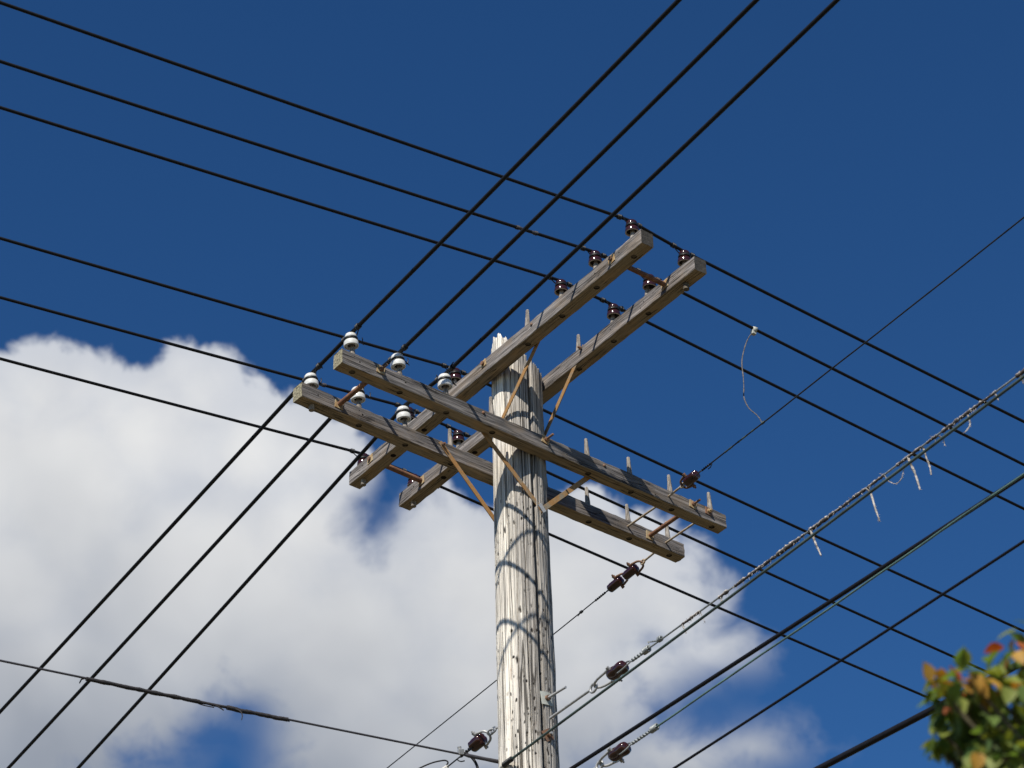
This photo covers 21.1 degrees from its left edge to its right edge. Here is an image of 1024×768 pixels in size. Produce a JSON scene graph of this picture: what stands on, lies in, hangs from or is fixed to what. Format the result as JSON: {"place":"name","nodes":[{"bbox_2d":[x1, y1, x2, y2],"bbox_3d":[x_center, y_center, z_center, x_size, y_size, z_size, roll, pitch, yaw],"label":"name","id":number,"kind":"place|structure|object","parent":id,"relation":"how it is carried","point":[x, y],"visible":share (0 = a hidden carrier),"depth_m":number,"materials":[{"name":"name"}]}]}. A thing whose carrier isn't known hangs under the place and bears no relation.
{"place":"outdoors","nodes":[
{"label":"outdoors","id":0,"kind":"place"},
{"bbox_2d":[0,0,1023,767],"label":"sky","id":1,"kind":"structure","parent":0,"point":[882,152],"materials":[{"name":"blue"}]},
{"label":"ground","id":2,"kind":"structure","parent":0,"visible":0},
{"bbox_2d":[293,229,725,767],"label":"utility pole","id":3,"kind":"object","parent":2,"relation":"on","point":[508,427],"visible":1,"depth_m":17.11,"materials":[{"name":"grey wood"}]},
{"bbox_2d":[0,659,498,763],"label":"messenger strand","id":4,"kind":"object","parent":3,"relation":"attached to","point":[460,750],"visible":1,"depth_m":15.38,"materials":[{"name":"metal"}]},
{"bbox_2d":[464,752,478,767],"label":"drop loop","id":5,"kind":"object","parent":4,"relation":"attached to","point":[475,762],"visible":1,"depth_m":16.08,"materials":[{"name":"black rubber"}]},
{"bbox_2d":[302,362,322,388],"bbox_3d":[-1.224,-0.030,16.915,0.187,0.138,0.127,-18,-40,21],"label":"pin insulator","id":6,"kind":"object","parent":3,"relation":"attached to","point":[309,378],"visible":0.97,"depth_m":16.87,"materials":[{"name":"white ceramic"}]},
{"bbox_2d":[341,323,363,349],"bbox_3d":[-0.973,-0.275,16.657,0.143,0.126,0.161,-4,-37,3],"label":"pin insulator","id":7,"kind":"object","parent":3,"relation":"attached to","point":[348,339],"visible":1,"depth_m":16.63,"materials":[{"name":"white ceramic"}]},
{"bbox_2d":[0,0,681,713],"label":"line wire","id":8,"kind":"object","parent":7,"relation":"attached to","point":[406,276],"visible":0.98,"depth_m":16.42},
{"bbox_2d":[350,448,368,465],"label":"pin insulator","id":9,"kind":"object","parent":3,"relation":"attached to","point":[363,457],"visible":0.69,"depth_m":18.62,"materials":[{"name":"brown ceramic"}]},
{"bbox_2d":[0,357,939,701],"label":"line wire","id":10,"kind":"object","parent":9,"relation":"attached to","point":[458,495],"visible":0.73,"depth_m":19.06,"materials":[{"name":"black metal"}]},
{"bbox_2d":[351,386,371,403],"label":"pin insulator","id":11,"kind":"object","parent":3,"relation":"attached to","point":[361,394],"visible":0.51,"depth_m":17.07,"materials":[{"name":"white ceramic"}]},
{"bbox_2d":[7,0,759,767],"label":"line wire","id":12,"kind":"object","parent":11,"relation":"attached to","point":[459,294],"visible":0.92,"depth_m":16.47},
{"bbox_2d":[388,344,409,370],"bbox_3d":[-0.687,-0.150,16.852,0.134,0.123,0.186,17,-38,-36],"label":"pin insulator","id":13,"kind":"object","parent":3,"relation":"attached to","point":[395,359],"visible":1,"depth_m":16.81,"materials":[{"name":"white ceramic"}]},
{"bbox_2d":[395,402,416,422],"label":"pin insulator","id":14,"kind":"object","parent":3,"relation":"attached to","point":[401,412],"visible":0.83,"depth_m":17.25,"materials":[{"name":"white ceramic"}]},
{"bbox_2d":[395,402,420,420],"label":"pin insulator","id":15,"kind":"object","parent":3,"relation":"attached to","point":[410,409],"visible":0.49,"depth_m":18.33,"materials":[{"name":"brown ceramic"}]},
{"bbox_2d":[0,296,1004,678],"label":"line wire","id":16,"kind":"object","parent":15,"relation":"attached to","point":[470,436],"visible":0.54,"depth_m":18.58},
{"bbox_2d":[402,468,418,486],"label":"pin insulator","id":17,"kind":"object","parent":3,"relation":"attached to","point":[410,481],"visible":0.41,"depth_m":18.84,"materials":[{"name":"brown ceramic"}]},
{"bbox_2d":[434,362,456,390],"bbox_3d":[-0.396,-0.035,17.027,0.136,0.133,0.208,18,-37,-35],"label":"pin insulator","id":18,"kind":"object","parent":3,"relation":"attached to","point":[442,379],"visible":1,"depth_m":16.99,"materials":[{"name":"white ceramic"}]},
{"bbox_2d":[76,0,839,767],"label":"line wire","id":19,"kind":"object","parent":18,"relation":"attached to","point":[548,276],"visible":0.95,"depth_m":16.49,"materials":[{"name":"black metal"}]},
{"bbox_2d":[442,363,465,382],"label":"pin insulator","id":20,"kind":"object","parent":3,"relation":"attached to","point":[456,373],"visible":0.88,"depth_m":17.99,"materials":[{"name":"brown ceramic"}]},
{"bbox_2d":[0,237,1023,632],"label":"line wire","id":21,"kind":"object","parent":20,"relation":"attached to","point":[490,385],"visible":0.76,"depth_m":18.41,"materials":[{"name":"black metal"}]},
{"bbox_2d":[446,424,468,444],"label":"pin insulator","id":22,"kind":"object","parent":3,"relation":"attached to","point":[457,435],"visible":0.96,"depth_m":18.55,"materials":[{"name":"brown ceramic"}]},
{"bbox_2d":[468,730,491,751],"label":"strain insulator","id":23,"kind":"object","parent":3,"relation":"attached to","point":[478,741],"visible":1,"depth_m":16.48,"materials":[{"name":"brown ceramic"}]},
{"bbox_2d":[443,747,472,767],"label":"service wire","id":24,"kind":"object","parent":23,"relation":"attached to","point":[461,756],"visible":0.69,"depth_m":16.62,"materials":[{"name":"grey metal"}]},
{"bbox_2d":[419,760,448,767],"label":"drop loop","id":25,"kind":"object","parent":24,"relation":"attached to","point":[434,762],"visible":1,"depth_m":16.74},
{"bbox_2d":[548,276,571,295],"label":"pin insulator","id":26,"kind":"object","parent":3,"relation":"attached to","point":[560,284],"visible":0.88,"depth_m":17.27,"materials":[{"name":"brown ceramic"}]},
{"bbox_2d":[0,106,1023,509],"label":"line wire","id":27,"kind":"object","parent":26,"relation":"attached to","point":[484,258],"visible":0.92,"depth_m":16.97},
{"bbox_2d":[580,246,606,266],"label":"pin insulator","id":28,"kind":"object","parent":3,"relation":"attached to","point":[594,255],"visible":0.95,"depth_m":17.05,"materials":[{"name":"brown ceramic"}]},
{"bbox_2d":[593,660,628,688],"bbox_3d":[0.560,1.671,15.671,0.122,0.066,0.318,42,-45,-6],"label":"strain insulator","id":29,"kind":"object","parent":3,"relation":"attached to","point":[612,675],"visible":0.96,"depth_m":15.61,"materials":[{"name":"brown ceramic"}]},
{"bbox_2d":[617,368,1023,673],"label":"service wire","id":30,"kind":"object","parent":29,"relation":"attached to","point":[647,648],"visible":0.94,"depth_m":14.17,"materials":[{"name":"grey metal"}]},
{"bbox_2d":[600,297,623,319],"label":"pin insulator","id":31,"kind":"object","parent":3,"relation":"attached to","point":[613,308],"visible":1,"depth_m":17.48,"materials":[{"name":"brown ceramic"}]},
{"bbox_2d":[598,742,630,766],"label":"strain insulator","id":32,"kind":"object","parent":3,"relation":"attached to","point":[614,756],"visible":1,"depth_m":15.35,"materials":[{"name":"brown ceramic"}]},
{"bbox_2d":[619,473,1023,754],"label":"service wire","id":33,"kind":"object","parent":32,"relation":"attached to","point":[655,727],"visible":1,"depth_m":14.10,"materials":[{"name":"grey metal"}]},
{"bbox_2d":[617,214,641,236],"bbox_3d":[0.733,-0.973,16.838,0.188,0.119,0.088,21,-40,-31],"label":"pin insulator","id":34,"kind":"object","parent":3,"relation":"attached to","point":[631,224],"visible":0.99,"depth_m":16.82,"materials":[{"name":"brown ceramic"}]},
{"bbox_2d":[622,560,643,579],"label":"strain insulator","id":35,"kind":"object","parent":3,"relation":"attached to","point":[630,571],"visible":1,"depth_m":18.44,"materials":[{"name":"brown ceramic"}]},
{"bbox_2d":[607,573,627,591],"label":"strain insulator","id":36,"kind":"object","parent":35,"relation":"attached to","point":[617,582],"visible":1,"depth_m":18.54,"materials":[{"name":"brown ceramic"}]},
{"bbox_2d":[387,588,611,767],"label":"service wire","id":37,"kind":"object","parent":36,"relation":"attached to","point":[581,611],"visible":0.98,"depth_m":19.55,"materials":[{"name":"black metal"}]},
{"bbox_2d":[637,268,661,290],"bbox_3d":[0.862,-0.657,17.273,0.187,0.123,0.088,21,-36,-31],"label":"pin insulator","id":38,"kind":"object","parent":3,"relation":"attached to","point":[651,284],"visible":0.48,"depth_m":17.24,"materials":[{"name":"brown ceramic"}]},
{"bbox_2d":[0,60,1023,465],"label":"line wire","id":39,"kind":"object","parent":38,"relation":"attached to","point":[496,222],"visible":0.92,"depth_m":16.61,"materials":[{"name":"black metal"}]},
{"bbox_2d":[741,326,763,424],"bbox_3d":[1.516,-0.052,17.399,0.126,0.888,0.205,-8,-37,9],"label":"jumper wire","id":40,"kind":"object","parent":39,"relation":"hanging from","point":[753,331],"visible":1,"depth_m":17.48,"materials":[{"name":"grey metal"}]},
{"bbox_2d":[670,242,694,266],"bbox_3d":[1.068,-0.800,17.043,0.189,0.128,0.088,21,-37,-31],"label":"pin insulator","id":41,"kind":"object","parent":3,"relation":"attached to","point":[685,255],"visible":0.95,"depth_m":17.02,"materials":[{"name":"brown ceramic"}]},
{"bbox_2d":[0,1,1023,422],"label":"line wire","id":42,"kind":"object","parent":41,"relation":"attached to","point":[506,179],"visible":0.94,"depth_m":16.30,"materials":[{"name":"black metal"}]},
{"bbox_2d":[679,470,699,488],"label":"strain insulator","id":43,"kind":"object","parent":3,"relation":"attached to","point":[688,482],"visible":1,"depth_m":17.59,"materials":[{"name":"brown ceramic"}]},
{"bbox_2d":[691,217,1023,479],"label":"service wire","id":44,"kind":"object","parent":43,"relation":"attached to","point":[879,331],"visible":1,"depth_m":16.38,"materials":[{"name":"black metal"}]},
{"bbox_2d":[499,375,1023,767],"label":"service wire","id":45,"kind":"object","parent":3,"relation":"attached to","point":[507,761],"visible":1,"depth_m":14.09,"materials":[{"name":"grey metal"}]},
{"bbox_2d":[569,473,1023,767],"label":"service cable","id":46,"kind":"object","parent":3,"relation":"attached to","point":[753,651],"visible":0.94,"depth_m":14.50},
{"bbox_2d":[673,540,1023,767],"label":"service cable","id":47,"kind":"object","parent":3,"relation":"attached to","point":[858,648],"visible":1,"depth_m":13.73,"materials":[{"name":"black rubber"}]},
{"bbox_2d":[814,664,1018,767],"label":"service cable","id":48,"kind":"object","parent":3,"relation":"attached to","point":[913,719],"visible":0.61,"depth_m":13.68,"materials":[{"name":"black rubber"}]},
{"bbox_2d":[917,620,1023,767],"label":"tree","id":49,"kind":"object","parent":2,"relation":"on","point":[985,731],"visible":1,"depth_m":6.34,"materials":[{"name":"green plant"}]}
]}

